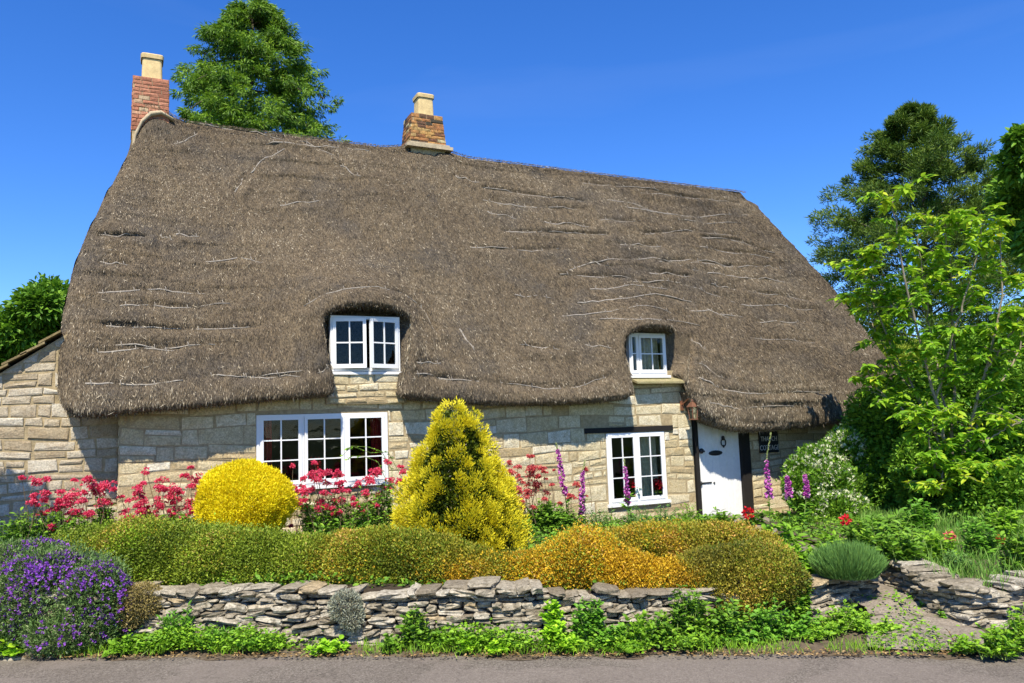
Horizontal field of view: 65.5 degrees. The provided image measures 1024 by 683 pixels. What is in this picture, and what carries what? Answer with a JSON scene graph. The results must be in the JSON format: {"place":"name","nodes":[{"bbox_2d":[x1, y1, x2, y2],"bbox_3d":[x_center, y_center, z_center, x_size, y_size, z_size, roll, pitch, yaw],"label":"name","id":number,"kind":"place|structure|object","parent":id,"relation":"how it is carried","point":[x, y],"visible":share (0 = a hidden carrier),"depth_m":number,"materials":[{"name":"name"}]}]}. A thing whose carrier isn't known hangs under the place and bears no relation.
{"place":"outdoors","nodes":[
{"label":"outdoors","id":0,"kind":"place"},
{"bbox_2d":[132,515,809,585],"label":"garden soil","id":1,"kind":"structure","parent":0,"point":[610,527],"depth_m":11.12,"materials":[{"name":"brown soil"}]},
{"bbox_2d":[0,475,129,543],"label":"red valerian","id":2,"kind":"object","parent":1,"relation":"on","point":[48,525],"visible":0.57,"depth_m":9.60,"materials":[{"name":"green plant"}]},
{"bbox_2d":[116,465,202,524],"bbox_3d":[-4.370,2.201,10.168,1.326,1.220,0.564,1,-7,-26],"label":"red valerian","id":3,"kind":"object","parent":1,"relation":"on","point":[158,504],"visible":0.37,"depth_m":10.15,"materials":[{"name":"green plant"}]},
{"bbox_2d":[3,509,344,585],"bbox_3d":[-3.605,2.290,8.413,3.851,1.042,0.846,-3,-6,6],"label":"hedge","id":4,"kind":"object","parent":1,"relation":"on","point":[151,548],"visible":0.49,"depth_m":8.17,"materials":[{"name":"green plant"}]},
{"bbox_2d":[191,457,300,531],"bbox_3d":[-3.324,2.040,10.034,1.344,1.175,1.283,1,-7,-26],"label":"golden dome bush","id":5,"kind":"object","parent":1,"relation":"on","point":[246,491],"visible":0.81,"depth_m":9.70,"materials":[{"name":"yellow plant"}]},
{"bbox_2d":[288,459,406,535],"bbox_3d":[-2.133,2.181,10.687,1.828,1.220,0.964,1,-7,-26],"label":"red valerian","id":6,"kind":"object","parent":1,"relation":"on","point":[332,512],"visible":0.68,"depth_m":10.70,"materials":[{"name":"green plant"}]},
{"bbox_2d":[340,446,403,498],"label":"rose shoot","id":7,"kind":"object","parent":1,"relation":"on","point":[349,448],"visible":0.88,"depth_m":11.83,"materials":[{"name":"green plant"}]},
{"bbox_2d":[281,521,528,585],"bbox_3d":[-1.114,2.247,8.088,2.695,0.844,0.728,-3,-6,5],"label":"hedge","id":8,"kind":"object","parent":1,"relation":"on","point":[396,554],"visible":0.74,"depth_m":7.91,"materials":[{"name":"green plant"}]},
{"bbox_2d":[389,395,537,551],"bbox_3d":[-0.726,1.835,10.619,2.028,2.235,2.037,1,-7,-26],"label":"golden cone conifer","id":9,"kind":"object","parent":1,"relation":"on","point":[480,501],"visible":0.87,"depth_m":10.21,"materials":[{"name":"yellow plant"}]},
{"bbox_2d":[18,510,967,589],"bbox_3d":[0.658,2.614,10.028,13.120,0.613,5.545,1,-7,-26],"label":"bed foliage","id":10,"kind":"object","parent":1,"relation":"on","point":[783,516],"visible":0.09,"depth_m":11.56,"materials":[{"name":"green plant"}]},
{"bbox_2d":[506,453,591,531],"bbox_3d":[0.528,2.288,12.248,1.745,1.157,0.695,1,-7,-26],"label":"red valerian","id":11,"kind":"object","parent":1,"relation":"on","point":[544,515],"visible":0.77,"depth_m":12.18,"materials":[{"name":"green plant"}]},
{"bbox_2d":[512,522,618,544],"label":"green ground cover","id":12,"kind":"object","parent":1,"relation":"on","point":[536,538],"visible":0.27,"depth_m":10.90,"materials":[{"name":"green plant"}]},
{"bbox_2d":[555,443,576,522],"bbox_3d":[0.856,2.239,12.472,0.356,1.337,0.366,-3,-6,13],"label":"foxglove","id":13,"kind":"object","parent":1,"relation":"on","point":[560,467],"visible":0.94,"depth_m":12.41,"materials":[{"name":"purple plant"}]},
{"bbox_2d":[438,515,713,590],"bbox_3d":[0.651,2.189,7.880,2.920,0.936,0.770,-2,-6,-1],"label":"hedge","id":14,"kind":"object","parent":1,"relation":"on","point":[595,553],"visible":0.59,"depth_m":7.69,"materials":[{"name":"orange plant"}]},
{"bbox_2d":[575,460,589,524],"bbox_3d":[1.086,2.399,12.442,0.331,1.082,0.350,-2,-6,3],"label":"foxglove","id":15,"kind":"object","parent":1,"relation":"on","point":[581,505],"visible":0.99,"depth_m":12.47,"materials":[{"name":"purple plant"}]},
{"bbox_2d":[618,459,636,519],"bbox_3d":[1.873,2.452,13.211,0.370,1.008,0.356,1,-7,-26],"label":"foxglove","id":16,"kind":"object","parent":1,"relation":"on","point":[627,497],"visible":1,"depth_m":13.19,"materials":[{"name":"purple plant"}]},
{"bbox_2d":[586,503,680,526],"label":"feathery perennial","id":17,"kind":"object","parent":1,"relation":"on","point":[596,519],"visible":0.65,"depth_m":12.66,"materials":[{"name":"green plant"}]},
{"bbox_2d":[580,516,785,558],"bbox_3d":[1.725,2.174,8.470,2.414,0.611,0.689,-2,-6,4],"label":"hedge","id":18,"kind":"object","parent":1,"relation":"on","point":[659,538],"visible":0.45,"depth_m":8.35,"materials":[{"name":"yellow plant"}]},
{"bbox_2d":[665,502,702,522],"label":"feathery perennial","id":19,"kind":"object","parent":1,"relation":"on","point":[687,516],"visible":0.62,"depth_m":13.46,"materials":[{"name":"green plant"}]},
{"bbox_2d":[644,534,814,622],"bbox_3d":[2.102,2.294,7.746,1.699,0.818,0.924,-2,-6,2],"label":"hedge","id":20,"kind":"object","parent":1,"relation":"on","point":[766,566],"visible":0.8,"depth_m":7.53,"materials":[{"name":"yellow plant"}]},
{"bbox_2d":[695,506,766,524],"bbox_3d":[3.657,2.905,13.160,1.393,0.371,0.592,1,-7,-26],"label":"peony","id":21,"kind":"object","parent":1,"relation":"on","point":[757,516],"visible":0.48,"depth_m":13.18,"materials":[{"name":"green plant"}]},
{"bbox_2d":[759,432,777,527],"bbox_3d":[4.080,2.316,12.769,0.345,1.708,0.312,-3,-6,12],"label":"foxglove","id":22,"kind":"object","parent":1,"relation":"on","point":[768,493],"visible":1,"depth_m":12.77,"materials":[{"name":"purple plant"}]},
{"bbox_2d":[761,522,842,573],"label":"broad leaf perennial","id":23,"kind":"object","parent":1,"relation":"on","point":[804,554],"visible":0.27,"depth_m":9.48,"materials":[{"name":"green plant"}]},
{"bbox_2d":[0,654,1023,682],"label":"road","id":24,"kind":"structure","parent":0,"point":[720,668],"depth_m":6.58,"materials":[{"name":"grey asphalt"}]},
{"bbox_2d":[0,0,1023,369],"label":"sky","id":25,"kind":"structure","parent":0,"point":[772,101],"materials":[{"name":"blue"}]},
{"bbox_2d":[58,614,1023,660],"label":"verge","id":26,"kind":"structure","parent":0,"point":[817,645],"depth_m":7.06,"materials":[{"name":"green plant"}]},
{"bbox_2d":[0,616,25,657],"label":"lime leaf weed","id":27,"kind":"object","parent":26,"relation":"on","point":[11,651],"visible":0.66,"depth_m":7.44,"materials":[{"name":"green plant"}]},
{"bbox_2d":[0,532,133,659],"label":"purple aubrieta","id":28,"kind":"object","parent":26,"relation":"on","point":[59,567],"visible":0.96,"depth_m":7.56,"materials":[{"name":"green plant"}]},
{"bbox_2d":[99,625,190,657],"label":"green weed","id":29,"kind":"object","parent":26,"relation":"on","point":[115,649],"visible":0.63,"depth_m":7.42,"materials":[{"name":"green plant"}]},
{"bbox_2d":[156,600,282,653],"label":"green weed","id":30,"kind":"object","parent":26,"relation":"on","point":[167,619],"visible":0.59,"depth_m":7.52,"materials":[{"name":"green plant"}]},
{"bbox_2d":[301,630,520,655],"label":"lime leaf weed","id":31,"kind":"object","parent":26,"relation":"on","point":[325,645],"visible":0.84,"depth_m":7.14,"materials":[{"name":"green plant"}]},
{"bbox_2d":[17,644,965,657],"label":"leaf litter","id":32,"kind":"object","parent":26,"relation":"on","point":[783,653],"visible":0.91,"depth_m":6.89,"materials":[{"name":"plant"}]},
{"bbox_2d":[56,589,969,658],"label":"verge weeds","id":33,"kind":"object","parent":26,"relation":"on","point":[231,642],"visible":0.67,"depth_m":7.12,"materials":[{"name":"green plant"}]},
{"bbox_2d":[567,596,630,650],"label":"green weed","id":34,"kind":"object","parent":26,"relation":"on","point":[586,619],"visible":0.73,"depth_m":7.10,"materials":[{"name":"green plant"}]},
{"bbox_2d":[601,609,660,655],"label":"green weed","id":35,"kind":"object","parent":26,"relation":"on","point":[637,628],"visible":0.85,"depth_m":6.99,"materials":[{"name":"green plant"}]},
{"bbox_2d":[641,584,748,650],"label":"periwinkle clump","id":36,"kind":"object","parent":26,"relation":"on","point":[722,620],"visible":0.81,"depth_m":7.11,"materials":[{"name":"green plant"}]},
{"bbox_2d":[713,597,822,646],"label":"periwinkle clump","id":37,"kind":"object","parent":26,"relation":"on","point":[760,627],"visible":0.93,"depth_m":7.16,"materials":[{"name":"green plant"}]},
{"bbox_2d":[791,599,900,642],"bbox_3d":[2.990,2.537,7.271,1.111,0.267,0.642,1,-7,-26],"label":"leafy mound","id":38,"kind":"object","parent":26,"relation":"on","point":[842,618],"visible":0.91,"depth_m":7.28,"materials":[{"name":"green plant"}]},
{"bbox_2d":[860,595,878,612],"bbox_3d":[3.716,2.633,8.040,0.533,0.188,0.209,1,-7,-26],"label":"leafy mound","id":39,"kind":"object","parent":26,"relation":"on","point":[875,597],"visible":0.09,"depth_m":7.96,"materials":[{"name":"green plant"}]},
{"bbox_2d":[904,595,947,618],"bbox_3d":[4.029,2.590,7.700,0.293,0.177,0.684,0,-7,-20],"label":"leafy mound","id":40,"kind":"object","parent":26,"relation":"on","point":[939,612],"visible":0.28,"depth_m":7.72,"materials":[{"name":"green plant"}]},
{"bbox_2d":[949,602,1023,660],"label":"leafy mound","id":41,"kind":"object","parent":26,"relation":"on","point":[1007,642],"visible":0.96,"depth_m":6.44,"materials":[{"name":"green plant"}]},
{"bbox_2d":[715,516,991,650],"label":"path","id":42,"kind":"structure","parent":0,"point":[944,624],"depth_m":7.39,"materials":[{"name":"beige gravel"}]},
{"bbox_2d":[747,510,1008,579],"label":"lawn","id":43,"kind":"structure","parent":0,"point":[775,523],"depth_m":11.64,"materials":[{"name":"green plant"}]},
{"bbox_2d":[782,474,796,526],"bbox_3d":[4.412,2.548,12.659,0.284,0.885,0.455,-4,-6,14],"label":"foxglove","id":44,"kind":"object","parent":43,"relation":"on","point":[788,487],"visible":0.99,"depth_m":12.68,"materials":[{"name":"purple plant"}]},
{"bbox_2d":[793,472,813,523],"bbox_3d":[4.702,2.522,12.793,0.396,0.841,0.322,-1,-6,-11],"label":"foxglove","id":45,"kind":"object","parent":43,"relation":"on","point":[806,488],"visible":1,"depth_m":12.84,"materials":[{"name":"purple plant"}]},
{"bbox_2d":[775,423,895,523],"bbox_3d":[5.960,2.438,14.248,2.643,1.964,1.561,1,-7,-26],"label":"mock orange","id":46,"kind":"object","parent":43,"relation":"on","point":[826,465],"visible":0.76,"depth_m":13.93,"materials":[{"name":"green plant"}]},
{"bbox_2d":[837,508,929,569],"bbox_3d":[4.385,2.254,9.482,0.998,0.503,2.532,-5,-7,25],"label":"peony","id":47,"kind":"object","parent":43,"relation":"on","point":[889,539],"visible":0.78,"depth_m":8.69,"materials":[{"name":"green plant"}]},
{"bbox_2d":[837,365,958,512],"bbox_3d":[7.256,1.957,15.081,1.947,3.044,3.370,-7,-8,38],"label":"garden shrub","id":48,"kind":"object","parent":43,"relation":"on","point":[890,430],"visible":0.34,"depth_m":14.28,"materials":[{"name":"green plant"}]},
{"bbox_2d":[884,435,943,519],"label":"garden shrub","id":49,"kind":"object","parent":43,"relation":"on","point":[903,455],"visible":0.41,"depth_m":12.87,"materials":[{"name":"green plant"}]},
{"bbox_2d":[901,497,939,533],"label":"garden herb","id":50,"kind":"object","parent":43,"relation":"on","point":[926,515],"visible":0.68,"depth_m":11.05,"materials":[{"name":"green plant"}]},
{"bbox_2d":[823,172,1023,502],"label":"young tree","id":51,"kind":"object","parent":43,"relation":"on","point":[952,466],"visible":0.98,"depth_m":12.62,"materials":[{"name":"green plant"}]},
{"bbox_2d":[920,528,958,564],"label":"garden herb","id":52,"kind":"object","parent":43,"relation":"on","point":[931,541],"visible":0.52,"depth_m":8.81,"materials":[{"name":"green plant"}]},
{"bbox_2d":[856,503,1023,590],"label":"long grass","id":53,"kind":"structure","parent":43,"relation":"on","point":[947,523],"depth_m":8.82,"materials":[{"name":"green plant"}]},
{"bbox_2d":[943,530,955,541],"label":"poppy","id":54,"kind":"object","parent":43,"relation":"on","point":[953,535],"visible":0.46,"depth_m":9.38,"materials":[{"name":"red plant"}]},
{"bbox_2d":[941,548,983,574],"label":"garden herb","id":55,"kind":"object","parent":43,"relation":"on","point":[954,556],"visible":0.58,"depth_m":8.26,"materials":[{"name":"green plant"}]},
{"bbox_2d":[918,316,1023,442],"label":"garden shrub","id":56,"kind":"object","parent":43,"relation":"on","point":[963,392],"visible":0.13,"depth_m":16.34,"materials":[{"name":"green plant"}]},
{"bbox_2d":[935,358,1023,528],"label":"garden shrub","id":57,"kind":"object","parent":43,"relation":"on","point":[1006,487],"visible":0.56,"depth_m":11.94,"materials":[{"name":"green plant"}]},
{"bbox_2d":[956,516,1002,558],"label":"garden herb","id":58,"kind":"object","parent":43,"relation":"on","point":[975,539],"visible":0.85,"depth_m":9.04,"materials":[{"name":"green plant"}]},
{"bbox_2d":[978,504,1023,537],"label":"garden herb","id":59,"kind":"object","parent":43,"relation":"on","point":[1006,519],"visible":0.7,"depth_m":10.22,"materials":[{"name":"green plant"}]},
{"bbox_2d":[980,123,1023,271],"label":"leafy tree","id":60,"kind":"object","parent":43,"relation":"on","point":[1009,161],"visible":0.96,"depth_m":17.02,"materials":[{"name":"green plant"}]},
{"bbox_2d":[994,527,1023,570],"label":"garden herb","id":61,"kind":"object","parent":43,"relation":"on","point":[1015,545],"visible":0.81,"depth_m":8.11,"materials":[{"name":"green plant"}]},
{"bbox_3d":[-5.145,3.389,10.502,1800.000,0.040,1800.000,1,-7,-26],"label":"ground","id":62,"kind":"structure","parent":0,"visible":0},
{"bbox_2d":[0,272,69,365],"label":"leafy tree","id":63,"kind":"object","parent":62,"relation":"on","point":[31,315],"visible":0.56,"depth_m":19.07,"materials":[{"name":"green plant"}]},
{"bbox_2d":[0,330,118,540],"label":"stone outbuilding","id":64,"kind":"structure","parent":62,"relation":"on","point":[42,434],"depth_m":10.60,"materials":[{"name":"stone"}]},
{"bbox_2d":[169,0,350,142],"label":"spruce tree","id":65,"kind":"object","parent":62,"relation":"on","point":[228,35],"visible":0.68,"depth_m":27.56,"materials":[{"name":"green plant"}]},
{"bbox_2d":[0,574,882,660],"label":"dry stone wall","id":66,"kind":"structure","parent":62,"relation":"on","point":[300,609],"depth_m":7.49,"materials":[{"name":"grey stone"}]},
{"bbox_2d":[106,580,164,632],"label":"crevice plant","id":67,"kind":"object","parent":66,"relation":"attached to","point":[138,612],"visible":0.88,"depth_m":7.74,"materials":[{"name":"beige plant"}]},
{"bbox_2d":[327,588,365,632],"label":"crevice plant","id":68,"kind":"object","parent":66,"relation":"attached to","point":[350,625],"visible":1,"depth_m":7.35,"materials":[{"name":"grey plant"}]},
{"bbox_2d":[373,603,446,652],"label":"ivy weed","id":69,"kind":"object","parent":66,"relation":"attached to","point":[412,630],"visible":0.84,"depth_m":7.22,"materials":[{"name":"green plant"}]},
{"bbox_2d":[539,598,582,652],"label":"lobed vine","id":70,"kind":"object","parent":66,"relation":"attached to","point":[551,618],"visible":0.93,"depth_m":7.08,"materials":[{"name":"green plant"}]},
{"bbox_2d":[782,567,812,624],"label":"trailing vine","id":71,"kind":"object","parent":66,"relation":"attached to","point":[802,606],"visible":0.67,"depth_m":7.59,"materials":[{"name":"green plant"}]},
{"bbox_2d":[808,538,889,580],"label":"lavender tuft","id":72,"kind":"object","parent":66,"relation":"on","point":[840,560],"visible":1,"depth_m":7.82,"materials":[{"name":"green plant"}]},
{"bbox_2d":[56,52,896,533],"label":"thatched cottage","id":73,"kind":"structure","parent":62,"relation":"on","point":[280,300],"depth_m":14.20,"materials":[{"name":"plant"}]},
{"bbox_2d":[308,457,320,475],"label":"geranium","id":74,"kind":"object","parent":73,"relation":"on","point":[313,467],"visible":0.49,"depth_m":11.81,"materials":[{"name":"red plant"}]},
{"bbox_2d":[256,412,389,489],"bbox_3d":[-2.829,1.635,11.931,2.030,1.100,0.272,1,-7,-26],"label":"window","id":75,"kind":"structure","parent":73,"relation":"in","point":[378,420],"depth_m":11.89,"materials":[{"name":"white paint"}]},
{"bbox_2d":[329,315,399,374],"bbox_3d":[-2.239,0.055,12.239,1.170,0.905,0.258,1,-7,-26],"label":"window","id":76,"kind":"structure","parent":73,"relation":"in","point":[334,318],"depth_m":12.15,"materials":[{"name":"white paint"}]},
{"bbox_2d":[628,478,640,496],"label":"geranium","id":77,"kind":"object","parent":73,"relation":"on","point":[631,483],"visible":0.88,"depth_m":14.17,"materials":[{"name":"red plant"}]},
{"bbox_2d":[605,431,670,507],"bbox_3d":[2.207,2.278,14.290,1.330,1.280,0.253,1,-7,-26],"label":"window","id":78,"kind":"structure","parent":73,"relation":"in","point":[643,443],"depth_m":14.29,"materials":[{"name":"white paint"}]},
{"bbox_2d":[626,333,670,377],"bbox_3d":[2.463,0.264,14.667,0.895,0.825,0.270,1,-7,-26],"label":"window","id":79,"kind":"structure","parent":73,"relation":"in","point":[645,353],"depth_m":14.64,"materials":[{"name":"white paint"}]},
{"bbox_2d":[653,476,662,494],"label":"geranium","id":80,"kind":"object","parent":73,"relation":"on","point":[657,485],"visible":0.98,"depth_m":14.42,"materials":[{"name":"red plant"}]},
{"bbox_2d":[680,398,697,419],"bbox_3d":[3.242,1.237,14.605,0.170,0.405,0.410,1,-7,-26],"label":"wall lantern","id":81,"kind":"object","parent":73,"relation":"attached to","point":[692,404],"depth_m":14.51,"materials":[{"name":"orange metal"}]},
{"bbox_2d":[697,423,742,515],"bbox_3d":[3.932,2.385,15.050,1.010,2.020,0.128,1,-7,-26],"label":"front door","id":82,"kind":"structure","parent":73,"relation":"in","point":[719,457],"depth_m":15.06,"materials":[{"name":"paint"}]},
{"bbox_2d":[758,431,778,452],"bbox_3d":[5.024,1.968,15.576,0.481,0.408,0.030,1,-7,-26],"label":"name sign","id":83,"kind":"object","parent":73,"relation":"attached to","point":[764,439],"visible":0.99,"depth_m":15.56,"materials":[{"name":"stone"}]},
{"bbox_2d":[876,336,943,382],"bbox_3d":[10.469,1.136,20.752,2.898,2.581,2.050,-2,-6,-3],"label":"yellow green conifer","id":84,"kind":"object","parent":62,"relation":"on","point":[904,346],"visible":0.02,"depth_m":20.53,"materials":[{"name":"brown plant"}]},
{"bbox_2d":[805,98,1023,439],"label":"pine tree","id":85,"kind":"object","parent":62,"relation":"on","point":[924,136],"visible":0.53,"depth_m":28.69,"materials":[{"name":"green plant"}]},
{"bbox_2d":[880,557,1023,628],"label":"dry stone wall","id":86,"kind":"structure","parent":62,"relation":"on","point":[970,602],"depth_m":7.44,"materials":[{"name":"grey stone"}]}
]}

